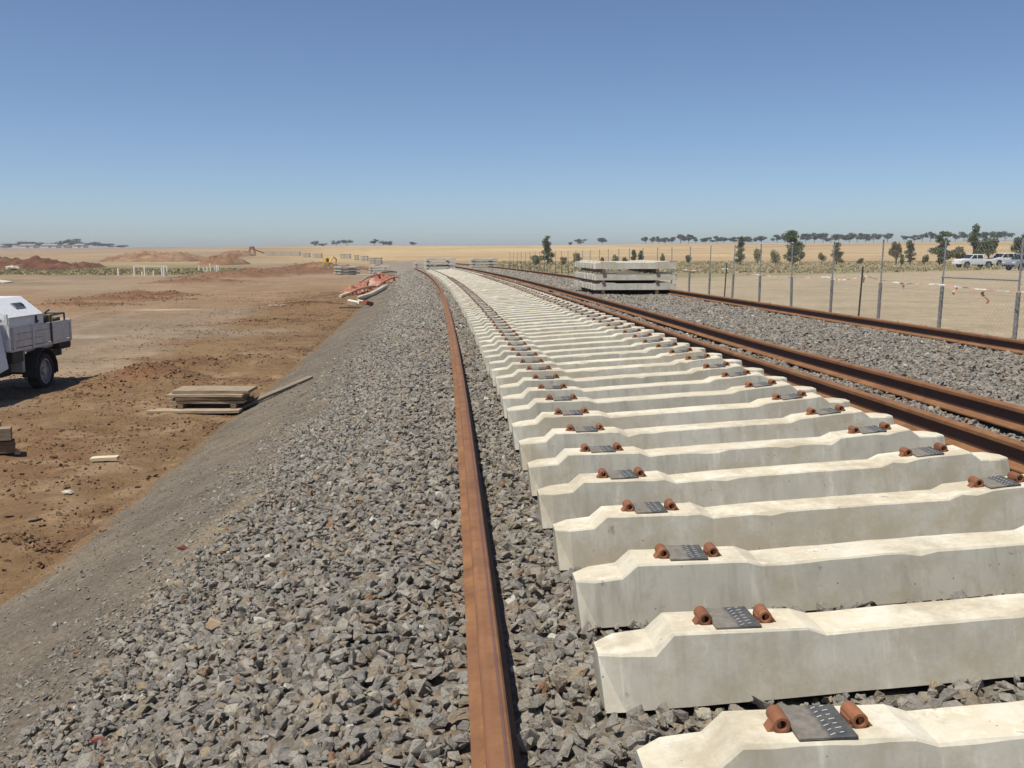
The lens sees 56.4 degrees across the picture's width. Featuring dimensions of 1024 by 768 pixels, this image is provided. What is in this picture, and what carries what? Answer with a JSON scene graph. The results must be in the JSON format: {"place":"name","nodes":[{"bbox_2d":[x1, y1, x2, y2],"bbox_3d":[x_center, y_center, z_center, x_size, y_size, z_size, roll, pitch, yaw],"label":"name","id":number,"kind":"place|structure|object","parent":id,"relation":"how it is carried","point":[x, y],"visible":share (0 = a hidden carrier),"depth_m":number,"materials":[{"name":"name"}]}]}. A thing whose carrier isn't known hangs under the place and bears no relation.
{"place":"outdoors","nodes":[
{"label":"outdoors","id":0,"kind":"place"},
{"bbox_2d":[0,260,1017,274],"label":"verge grass","id":1,"kind":"structure","parent":0,"point":[122,271],"depth_m":122.72,"materials":[{"name":"plant"}]},
{"bbox_2d":[0,241,1023,604],"bbox_3d":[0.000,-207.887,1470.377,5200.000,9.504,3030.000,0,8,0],"label":"ground","id":2,"kind":"structure","parent":0,"point":[90,325],"depth_m":34.03,"materials":[{"name":"soil"}]},
{"bbox_2d":[0,438,15,453],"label":"timber plank","id":3,"kind":"object","parent":2,"relation":"on","point":[6,447],"visible":0.97,"depth_m":13.38,"materials":[{"name":"wood"}]},
{"bbox_2d":[0,426,12,440],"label":"timber plank","id":4,"kind":"object","parent":3,"relation":"on","point":[5,433],"visible":1,"depth_m":13.34,"materials":[{"name":"wood"}]},
{"bbox_2d":[0,296,71,388],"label":"tray ute","id":5,"kind":"object","parent":2,"relation":"on","point":[24,327],"visible":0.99,"depth_m":19.68,"materials":[{"name":"metal"}]},
{"bbox_2d":[42,309,64,341],"bbox_3d":[-10.100,-1.292,20.681,0.540,0.677,0.840,-1,8,-6],"label":"work gear","id":6,"kind":"object","parent":5,"relation":"on","point":[47,316],"visible":0.48,"depth_m":20.44,"materials":[{"name":"black plastic"}]},
{"bbox_2d":[0,255,80,269],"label":"soil mound","id":7,"kind":"object","parent":2,"relation":"on","point":[35,262],"visible":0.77,"depth_m":141.59,"materials":[{"name":"soil"}]},
{"bbox_2d":[70,261,105,267],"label":"soil mound","id":8,"kind":"object","parent":2,"relation":"on","point":[83,264],"visible":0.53,"depth_m":157.02,"materials":[{"name":"soil"}]},
{"bbox_2d":[90,455,119,461],"bbox_3d":[-5.524,1.009,12.949,0.360,0.053,0.112,-3,11,-4],"label":"wood offcut","id":9,"kind":"object","parent":2,"relation":"on","point":[105,458],"visible":1,"depth_m":12.90,"materials":[{"name":"wood"}]},
{"bbox_2d":[98,250,205,261],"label":"soil mound","id":10,"kind":"object","parent":2,"relation":"on","point":[147,256],"visible":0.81,"depth_m":228.76,"materials":[{"name":"soil"}]},
{"bbox_2d":[146,407,242,413],"bbox_3d":[-5.620,0.472,16.925,1.620,0.058,0.307,0,8,-2],"label":"timber plank","id":11,"kind":"object","parent":2,"relation":"on","point":[191,410],"visible":0.99,"depth_m":16.80,"materials":[{"name":"wood"}]},
{"bbox_2d":[176,403,257,407],"bbox_3d":[-5.330,0.395,17.469,1.550,0.069,0.306,0,8,0],"label":"timber plank","id":12,"kind":"object","parent":2,"relation":"on","point":[210,406],"visible":0.3,"depth_m":17.32,"materials":[{"name":"wood"}]},
{"bbox_2d":[177,404,192,408],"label":"timber plank","id":13,"kind":"object","parent":12,"relation":"on","point":[180,406],"visible":0.58,"depth_m":16.97,"materials":[{"name":"wood"}]},
{"bbox_2d":[170,399,246,403],"bbox_3d":[-5.420,0.314,17.064,1.300,0.050,0.206,0,8,-1],"label":"timber plank","id":14,"kind":"object","parent":13,"relation":"on","point":[210,402],"visible":0.87,"depth_m":16.97,"materials":[{"name":"wood"}]},
{"bbox_2d":[230,403,242,408],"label":"timber plank","id":15,"kind":"object","parent":12,"relation":"on","point":[233,406],"visible":0.58,"depth_m":16.96,"materials":[{"name":"wood"}]},
{"bbox_2d":[172,396,253,401],"bbox_3d":[-5.430,0.269,17.361,1.420,0.066,0.266,0,8,1],"label":"timber plank","id":16,"kind":"object","parent":15,"relation":"on","point":[250,398],"visible":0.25,"depth_m":17.24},
{"bbox_2d":[175,394,249,400],"bbox_3d":[-5.380,0.239,17.176,1.200,0.058,0.465,0,8,-2],"label":"timber plank","id":17,"kind":"object","parent":16,"relation":"on","point":[209,398],"visible":0.6,"depth_m":16.96,"materials":[{"name":"wood"}]},
{"bbox_2d":[166,393,247,397],"bbox_3d":[-5.460,0.183,17.147,1.360,0.058,0.445,0,8,1],"label":"timber plank","id":18,"kind":"object","parent":17,"relation":"on","point":[205,395],"visible":0.64,"depth_m":16.93,"materials":[{"name":"wood"}]},
{"bbox_2d":[172,386,256,393],"bbox_3d":[-5.380,0.100,17.316,1.360,0.061,0.625,0,8,-1],"label":"timber plank","id":19,"kind":"object","parent":18,"relation":"on","point":[216,389],"visible":1,"depth_m":17.12,"materials":[{"name":"wood"}]},
{"bbox_2d":[197,254,250,264],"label":"soil mound","id":20,"kind":"object","parent":2,"relation":"on","point":[227,259],"visible":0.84,"depth_m":184.24,"materials":[{"name":"soil"}]},
{"bbox_2d":[219,250,256,256],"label":"soil mound","id":21,"kind":"object","parent":2,"relation":"on","point":[238,253],"visible":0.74,"depth_m":310.75,"materials":[{"name":"soil"}]},
{"bbox_2d":[265,252,300,254],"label":"concrete stack","id":22,"kind":"object","parent":2,"relation":"on","point":[282,253],"visible":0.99,"depth_m":325.77,"materials":[{"name":"concrete"}]},
{"bbox_2d":[304,262,334,268],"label":"soil mound","id":23,"kind":"object","parent":2,"relation":"on","point":[326,265],"visible":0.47,"depth_m":125.07,"materials":[{"name":"soil"}]},
{"bbox_2d":[340,285,364,293],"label":"barrier mesh","id":24,"kind":"object","parent":2,"relation":"on","point":[351,288],"visible":0.81,"depth_m":63.03,"materials":[{"name":"orange plastic"}]},
{"bbox_2d":[357,284,387,299],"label":"grey hose","id":25,"kind":"object","parent":2,"relation":"on","point":[372,293],"visible":0.98,"depth_m":58.19,"materials":[{"name":"plastic"}]},
{"bbox_2d":[0,261,1023,767],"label":"ballast bed","id":26,"kind":"object","parent":2,"relation":"on","point":[314,525],"visible":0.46,"depth_m":5.08,"materials":[{"name":"gravel"}]},
{"bbox_2d":[205,618,221,630],"bbox_3d":[-1.450,1.169,4.628,0.088,0.064,0.049,6,10,37],"label":"brown stone","id":27,"kind":"object","parent":26,"relation":"on","point":[212,624],"visible":1,"depth_m":4.62,"materials":[{"name":"stone"}]},
{"bbox_2d":[237,376,312,408],"bbox_3d":[-4.427,0.170,17.667,0.166,0.059,1.734,8,26,43],"label":"timber plank","id":28,"kind":"object","parent":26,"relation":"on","point":[274,392],"visible":0.82,"depth_m":17.66,"materials":[{"name":"wood"}]},
{"bbox_2d":[356,281,372,291],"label":"barrier mesh","id":29,"kind":"object","parent":26,"relation":"on","point":[363,284],"visible":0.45,"depth_m":66.50,"materials":[{"name":"orange plastic"}]},
{"bbox_2d":[414,268,521,767],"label":"rail","id":30,"kind":"object","parent":26,"relation":"on","point":[493,739],"visible":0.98,"depth_m":3.57,"materials":[{"name":"metal"}]},
{"bbox_2d":[454,286,530,298],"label":"concrete sleeper","id":31,"kind":"object","parent":26,"relation":"on","point":[490,290],"visible":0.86,"depth_m":31.62,"materials":[{"name":"concrete"}]},
{"bbox_2d":[456,289,540,301],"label":"concrete sleeper","id":32,"kind":"object","parent":26,"relation":"on","point":[463,295],"visible":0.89,"depth_m":28.89,"materials":[{"name":"concrete"}]},
{"bbox_2d":[457,290,543,301],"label":"concrete sleeper","id":33,"kind":"object","parent":26,"relation":"on","point":[497,294],"visible":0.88,"depth_m":28.22,"materials":[{"name":"concrete"}]},
{"bbox_2d":[458,291,546,299],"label":"concrete sleeper","id":34,"kind":"object","parent":26,"relation":"on","point":[527,292],"visible":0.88,"depth_m":27.53,"materials":[{"name":"concrete"}]},
{"bbox_2d":[458,292,548,305],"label":"concrete sleeper","id":35,"kind":"object","parent":26,"relation":"on","point":[529,293],"visible":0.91,"depth_m":26.86,"materials":[{"name":"concrete"}]},
{"bbox_2d":[459,292,551,306],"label":"concrete sleeper","id":36,"kind":"object","parent":26,"relation":"on","point":[539,293],"visible":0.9,"depth_m":26.17,"materials":[{"name":"concrete"}]},
{"bbox_2d":[460,294,555,308],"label":"concrete sleeper","id":37,"kind":"object","parent":26,"relation":"on","point":[468,300],"visible":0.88,"depth_m":25.51,"materials":[{"name":"concrete"}]},
{"bbox_2d":[461,295,556,304],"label":"concrete sleeper","id":38,"kind":"object","parent":26,"relation":"on","point":[506,300],"visible":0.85,"depth_m":24.81,"materials":[{"name":"concrete"}]},
{"bbox_2d":[461,296,561,310],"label":"concrete sleeper","id":39,"kind":"object","parent":26,"relation":"on","point":[536,299],"visible":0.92,"depth_m":24.14,"materials":[{"name":"concrete"}]},
{"bbox_2d":[462,297,565,312],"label":"concrete sleeper","id":40,"kind":"object","parent":26,"relation":"on","point":[475,303],"visible":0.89,"depth_m":23.45,"materials":[{"name":"concrete"}]},
{"bbox_2d":[463,298,570,309],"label":"concrete sleeper","id":41,"kind":"object","parent":26,"relation":"on","point":[542,302],"visible":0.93,"depth_m":22.77,"materials":[{"name":"concrete"}]},
{"bbox_2d":[464,299,573,317],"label":"concrete sleeper","id":42,"kind":"object","parent":26,"relation":"on","point":[545,303],"visible":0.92,"depth_m":22.09,"materials":[{"name":"concrete"}]},
{"bbox_2d":[465,301,578,318],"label":"concrete sleeper","id":43,"kind":"object","parent":26,"relation":"on","point":[548,305],"visible":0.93,"depth_m":21.42,"materials":[{"name":"concrete"}]},
{"bbox_2d":[466,302,583,315],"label":"concrete sleeper","id":44,"kind":"object","parent":26,"relation":"on","point":[539,308],"visible":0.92,"depth_m":20.74,"materials":[{"name":"concrete"}]},
{"bbox_2d":[467,304,587,323],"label":"concrete sleeper","id":45,"kind":"object","parent":26,"relation":"on","point":[523,311],"visible":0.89,"depth_m":20.07,"materials":[{"name":"concrete"}]},
{"bbox_2d":[468,306,594,318],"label":"concrete sleeper","id":46,"kind":"object","parent":26,"relation":"on","point":[539,312],"visible":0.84,"depth_m":19.37,"materials":[{"name":"concrete"}]},
{"bbox_2d":[469,307,598,327],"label":"concrete sleeper","id":47,"kind":"object","parent":26,"relation":"on","point":[529,315],"visible":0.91,"depth_m":18.70,"materials":[{"name":"concrete"}]},
{"bbox_2d":[470,309,605,330],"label":"concrete sleeper","id":48,"kind":"object","parent":26,"relation":"on","point":[586,311],"visible":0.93,"depth_m":18.02,"materials":[{"name":"concrete"}]},
{"bbox_2d":[472,311,612,334],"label":"concrete sleeper","id":49,"kind":"object","parent":26,"relation":"on","point":[484,322],"visible":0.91,"depth_m":17.34,"materials":[{"name":"concrete"}]},
{"bbox_2d":[473,314,619,337],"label":"concrete sleeper","id":50,"kind":"object","parent":26,"relation":"on","point":[587,318],"visible":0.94,"depth_m":16.67,"materials":[{"name":"concrete"}]},
{"bbox_2d":[474,317,626,339],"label":"concrete sleeper","id":51,"kind":"object","parent":26,"relation":"on","point":[494,326],"visible":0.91,"depth_m":15.98,"materials":[{"name":"concrete"}]},
{"bbox_2d":[475,319,634,344],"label":"concrete sleeper","id":52,"kind":"object","parent":26,"relation":"on","point":[561,328],"visible":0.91,"depth_m":15.30,"materials":[{"name":"concrete"}]},
{"bbox_2d":[478,322,644,349],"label":"concrete sleeper","id":53,"kind":"object","parent":26,"relation":"on","point":[598,329],"visible":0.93,"depth_m":14.63,"materials":[{"name":"concrete"}]},
{"bbox_2d":[479,325,653,353],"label":"concrete sleeper","id":54,"kind":"object","parent":26,"relation":"on","point":[494,339],"visible":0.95,"depth_m":13.94,"materials":[{"name":"concrete"}]},
{"bbox_2d":[481,328,664,358],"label":"concrete sleeper","id":55,"kind":"object","parent":26,"relation":"on","point":[615,336],"visible":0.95,"depth_m":13.27,"materials":[{"name":"concrete"}]},
{"bbox_2d":[483,332,676,363],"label":"concrete sleeper","id":56,"kind":"object","parent":26,"relation":"on","point":[635,338],"visible":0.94,"depth_m":12.59,"materials":[{"name":"concrete"}]},
{"bbox_2d":[485,337,689,371],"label":"concrete sleeper","id":57,"kind":"object","parent":26,"relation":"on","point":[504,354],"visible":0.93,"depth_m":11.90,"materials":[{"name":"concrete"}]},
{"bbox_2d":[581,287,604,294],"bbox_3d":[2.619,-3.076,31.152,0.090,0.148,4.020,-1,8,-5],"label":"timber bearer","id":58,"kind":"object","parent":26,"relation":"on","point":[602,292],"visible":0.57,"depth_m":30.38,"materials":[{"name":"wood"}]},
{"bbox_2d":[592,282,675,289],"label":"concrete sleeper","id":59,"kind":"object","parent":58,"relation":"on","point":[635,286],"visible":1,"depth_m":29.28,"materials":[{"name":"concrete"}]},
{"bbox_2d":[489,342,705,377],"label":"concrete sleeper","id":60,"kind":"object","parent":26,"relation":"on","point":[647,351],"visible":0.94,"depth_m":11.24,"materials":[{"name":"concrete"}]},
{"bbox_2d":[491,347,722,386],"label":"concrete sleeper","id":61,"kind":"object","parent":26,"relation":"on","point":[671,355],"visible":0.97,"depth_m":10.54,"materials":[{"name":"concrete"}]},
{"bbox_2d":[495,353,741,394],"bbox_3d":[1.116,-0.122,9.951,2.578,0.266,0.254,-4,9,-3],"label":"concrete sleeper","id":62,"kind":"object","parent":26,"relation":"on","point":[688,362],"visible":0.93,"depth_m":9.87,"materials":[{"name":"concrete"}]},
{"bbox_2d":[499,361,763,404],"bbox_3d":[1.165,-0.025,9.271,2.578,0.266,0.253,-4,9,-3],"label":"concrete sleeper","id":63,"kind":"object","parent":26,"relation":"on","point":[691,374],"visible":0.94,"depth_m":9.19,"materials":[{"name":"concrete"}]},
{"bbox_2d":[502,369,786,417],"bbox_3d":[1.198,0.066,8.591,2.578,0.266,0.254,-4,8,-4],"label":"concrete sleeper","id":64,"kind":"object","parent":26,"relation":"on","point":[723,381],"visible":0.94,"depth_m":8.51,"materials":[{"name":"concrete"}]},
{"bbox_2d":[507,379,816,431],"bbox_3d":[1.244,0.155,7.912,2.578,0.266,0.254,-4,9,-4],"label":"concrete sleeper","id":65,"kind":"object","parent":26,"relation":"on","point":[747,392],"visible":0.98,"depth_m":7.83,"materials":[{"name":"concrete"}]},
{"bbox_2d":[512,390,849,449],"bbox_3d":[1.285,0.249,7.236,2.578,0.266,0.254,-4,9,-4],"label":"concrete sleeper","id":66,"kind":"object","parent":26,"relation":"on","point":[543,424],"visible":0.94,"depth_m":7.15,"materials":[{"name":"concrete"}]},
{"bbox_2d":[519,404,893,469],"bbox_3d":[1.335,0.341,6.546,2.578,0.266,0.254,-4,8,-3],"label":"concrete sleeper","id":67,"kind":"object","parent":26,"relation":"on","point":[555,442],"visible":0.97,"depth_m":6.46,"materials":[{"name":"concrete"}]},
{"bbox_2d":[437,265,1023,473],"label":"rail","id":68,"kind":"object","parent":26,"relation":"on","point":[967,437],"visible":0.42,"depth_m":7.34,"materials":[{"name":"metal"}]},
{"bbox_2d":[442,265,1023,432],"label":"rail","id":69,"kind":"object","parent":26,"relation":"on","point":[998,412],"visible":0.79,"depth_m":9.31,"materials":[{"name":"metal"}]},
{"bbox_2d":[527,422,944,495],"bbox_3d":[1.382,0.434,5.869,2.578,0.266,0.254,-4,8,-3],"label":"concrete sleeper","id":70,"kind":"object","parent":26,"relation":"on","point":[568,465],"visible":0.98,"depth_m":5.78,"materials":[{"name":"concrete"}]},
{"bbox_2d":[456,263,1023,353],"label":"rail","id":71,"kind":"object","parent":26,"relation":"on","point":[990,341],"visible":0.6,"depth_m":15.78,"materials":[{"name":"metal"}]},
{"bbox_2d":[537,442,1009,528],"bbox_3d":[1.424,0.523,5.194,2.578,0.266,0.254,-4,9,-3],"label":"concrete sleeper","id":72,"kind":"object","parent":26,"relation":"on","point":[903,468],"visible":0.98,"depth_m":5.11,"materials":[{"name":"concrete"}]},
{"bbox_2d":[553,471,1023,569],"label":"concrete sleeper","id":73,"kind":"object","parent":26,"relation":"on","point":[615,533],"visible":0.98,"depth_m":4.43,"materials":[{"name":"concrete"}]},
{"bbox_2d":[572,525,1023,628],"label":"concrete sleeper","id":74,"kind":"object","parent":26,"relation":"on","point":[628,587],"visible":0.98,"depth_m":3.74,"materials":[{"name":"concrete"}]},
{"bbox_2d":[593,593,1023,712],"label":"concrete sleeper","id":75,"kind":"object","parent":26,"relation":"on","point":[700,656],"visible":0.99,"depth_m":3.04,"materials":[{"name":"concrete"}]},
{"bbox_2d":[636,700,1023,767],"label":"concrete sleeper","id":76,"kind":"object","parent":26,"relation":"on","point":[848,734],"visible":1,"depth_m":2.37,"materials":[{"name":"concrete"}]},
{"bbox_2d":[858,267,863,315],"bbox_3d":[7.772,-1.964,21.289,0.036,1.300,0.025,-1,9,-17],"label":"steel picket","id":77,"kind":"object","parent":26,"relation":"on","point":[860,291],"visible":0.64,"depth_m":21.26,"materials":[{"name":"black paint"}]},
{"bbox_2d":[540,235,554,263],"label":"young tree","id":78,"kind":"object","parent":2,"relation":"on","point":[549,255],"visible":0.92,"depth_m":148.30,"materials":[{"name":"green plant"}]},
{"bbox_2d":[735,236,745,263],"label":"young tree","id":79,"kind":"object","parent":2,"relation":"on","point":[740,250],"visible":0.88,"depth_m":150.22,"materials":[{"name":"green plant"}]},
{"bbox_2d":[510,233,1023,339],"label":"wire fence","id":80,"kind":"object","parent":2,"relation":"on","point":[1016,311],"visible":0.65,"depth_m":21.47,"materials":[{"name":"metal"}]},
{"bbox_2d":[770,249,780,263],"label":"shrub","id":81,"kind":"object","parent":2,"relation":"on","point":[772,255],"visible":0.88,"depth_m":148.52,"materials":[{"name":"green plant"}]},
{"bbox_2d":[783,230,805,263],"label":"young tree","id":82,"kind":"object","parent":2,"relation":"on","point":[791,236],"visible":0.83,"depth_m":148.05,"materials":[{"name":"green plant"}]},
{"bbox_2d":[830,242,844,263],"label":"young tree","id":83,"kind":"object","parent":2,"relation":"on","point":[840,253],"visible":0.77,"depth_m":148.27,"materials":[{"name":"green plant"}]},
{"bbox_2d":[888,241,902,264],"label":"young tree","id":84,"kind":"object","parent":2,"relation":"on","point":[897,250],"visible":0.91,"depth_m":144.54,"materials":[{"name":"green plant"}]},
{"bbox_2d":[904,240,916,264],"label":"young tree","id":85,"kind":"object","parent":2,"relation":"on","point":[909,256],"visible":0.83,"depth_m":146.44,"materials":[{"name":"green plant"}]},
{"bbox_2d":[927,231,952,263],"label":"young tree","id":86,"kind":"object","parent":2,"relation":"on","point":[941,241],"visible":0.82,"depth_m":139.99,"materials":[{"name":"green plant"}]},
{"bbox_2d":[950,246,965,258],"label":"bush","id":87,"kind":"object","parent":2,"relation":"on","point":[958,252],"visible":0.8,"depth_m":138.10,"materials":[{"name":"green plant"}]},
{"bbox_2d":[952,254,995,267],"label":"pickup ute","id":88,"kind":"object","parent":2,"relation":"on","point":[972,259],"visible":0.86,"depth_m":122.24,"materials":[{"name":"white paint"}]},
{"bbox_2d":[966,223,982,265],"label":"young tree","id":89,"kind":"object","parent":2,"relation":"on","point":[972,238],"visible":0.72,"depth_m":138.03,"materials":[{"name":"green plant"}]},
{"bbox_2d":[977,237,999,257],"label":"young tree","id":90,"kind":"object","parent":2,"relation":"on","point":[985,246],"visible":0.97,"depth_m":136.05,"materials":[{"name":"green plant"}]},
{"bbox_2d":[988,231,1003,238],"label":"crest tree","id":91,"kind":"object","parent":2,"relation":"on","point":[992,234],"visible":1,"depth_m":584.31,"materials":[{"name":"green plant"}]},
{"bbox_2d":[987,253,1017,264],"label":"parked wagon","id":92,"kind":"object","parent":2,"relation":"on","point":[1003,257],"visible":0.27,"depth_m":135.99,"materials":[{"name":"white paint"}]},
{"bbox_2d":[1002,254,1023,269],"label":"parked wagon","id":93,"kind":"object","parent":2,"relation":"on","point":[1016,263],"visible":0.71,"depth_m":104.50,"materials":[{"name":"silver metal"}]},
{"bbox_2d":[1010,235,1023,253],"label":"young tree","id":94,"kind":"object","parent":2,"relation":"on","point":[1018,240],"visible":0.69,"depth_m":134.92,"materials":[{"name":"green plant"}]},
{"bbox_2d":[0,0,1023,247],"label":"sky","id":95,"kind":"structure","parent":0,"point":[132,123],"materials":[{"name":"blue"}]},
{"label":"concrete sleeper","id":96,"kind":"object","parent":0,"visible":0},
{"bbox_2d":[581,278,604,282],"bbox_3d":[2.619,-3.407,31.106,0.090,0.068,4.020,-1,8,-5],"label":"timber bearer","id":97,"kind":"object","parent":96,"relation":"on","point":[602,281],"visible":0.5,"depth_m":29.65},
{"bbox_2d":[593,272,676,279],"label":"concrete sleeper","id":98,"kind":"object","parent":97,"relation":"on","point":[653,276],"visible":1,"depth_m":29.24,"materials":[{"name":"concrete"}]},
{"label":"concrete sleeper","id":99,"kind":"object","parent":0,"visible":0},
{"bbox_2d":[629,269,658,272],"bbox_3d":[4.282,-3.743,31.206,0.090,0.118,4.020,-1,8,-5],"label":"timber bearer","id":100,"kind":"object","parent":99,"relation":"on","point":[651,270],"visible":0.71,"depth_m":30.30,"materials":[{"name":"wood"}]},
{"bbox_2d":[592,261,675,268],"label":"concrete sleeper","id":101,"kind":"object","parent":100,"relation":"on","point":[635,265],"visible":1,"depth_m":29.18,"materials":[{"name":"concrete"}]},
{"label":"concrete sleeper","id":102,"kind":"object","parent":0,"visible":0},
{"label":"timber bearer","id":103,"kind":"object","parent":102,"relation":"on","visible":0},
{"bbox_2d":[425,262,455,264],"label":"concrete sleeper","id":104,"kind":"object","parent":103,"relation":"on","point":[440,263],"visible":1,"depth_m":80.37,"materials":[{"name":"concrete"}]},
{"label":"timber bearer","id":105,"kind":"object","parent":104,"relation":"on","visible":0},
{"bbox_2d":[425,258,455,260],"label":"concrete sleeper","id":106,"kind":"object","parent":105,"relation":"on","point":[440,259],"visible":1,"depth_m":80.33,"materials":[{"name":"concrete"}]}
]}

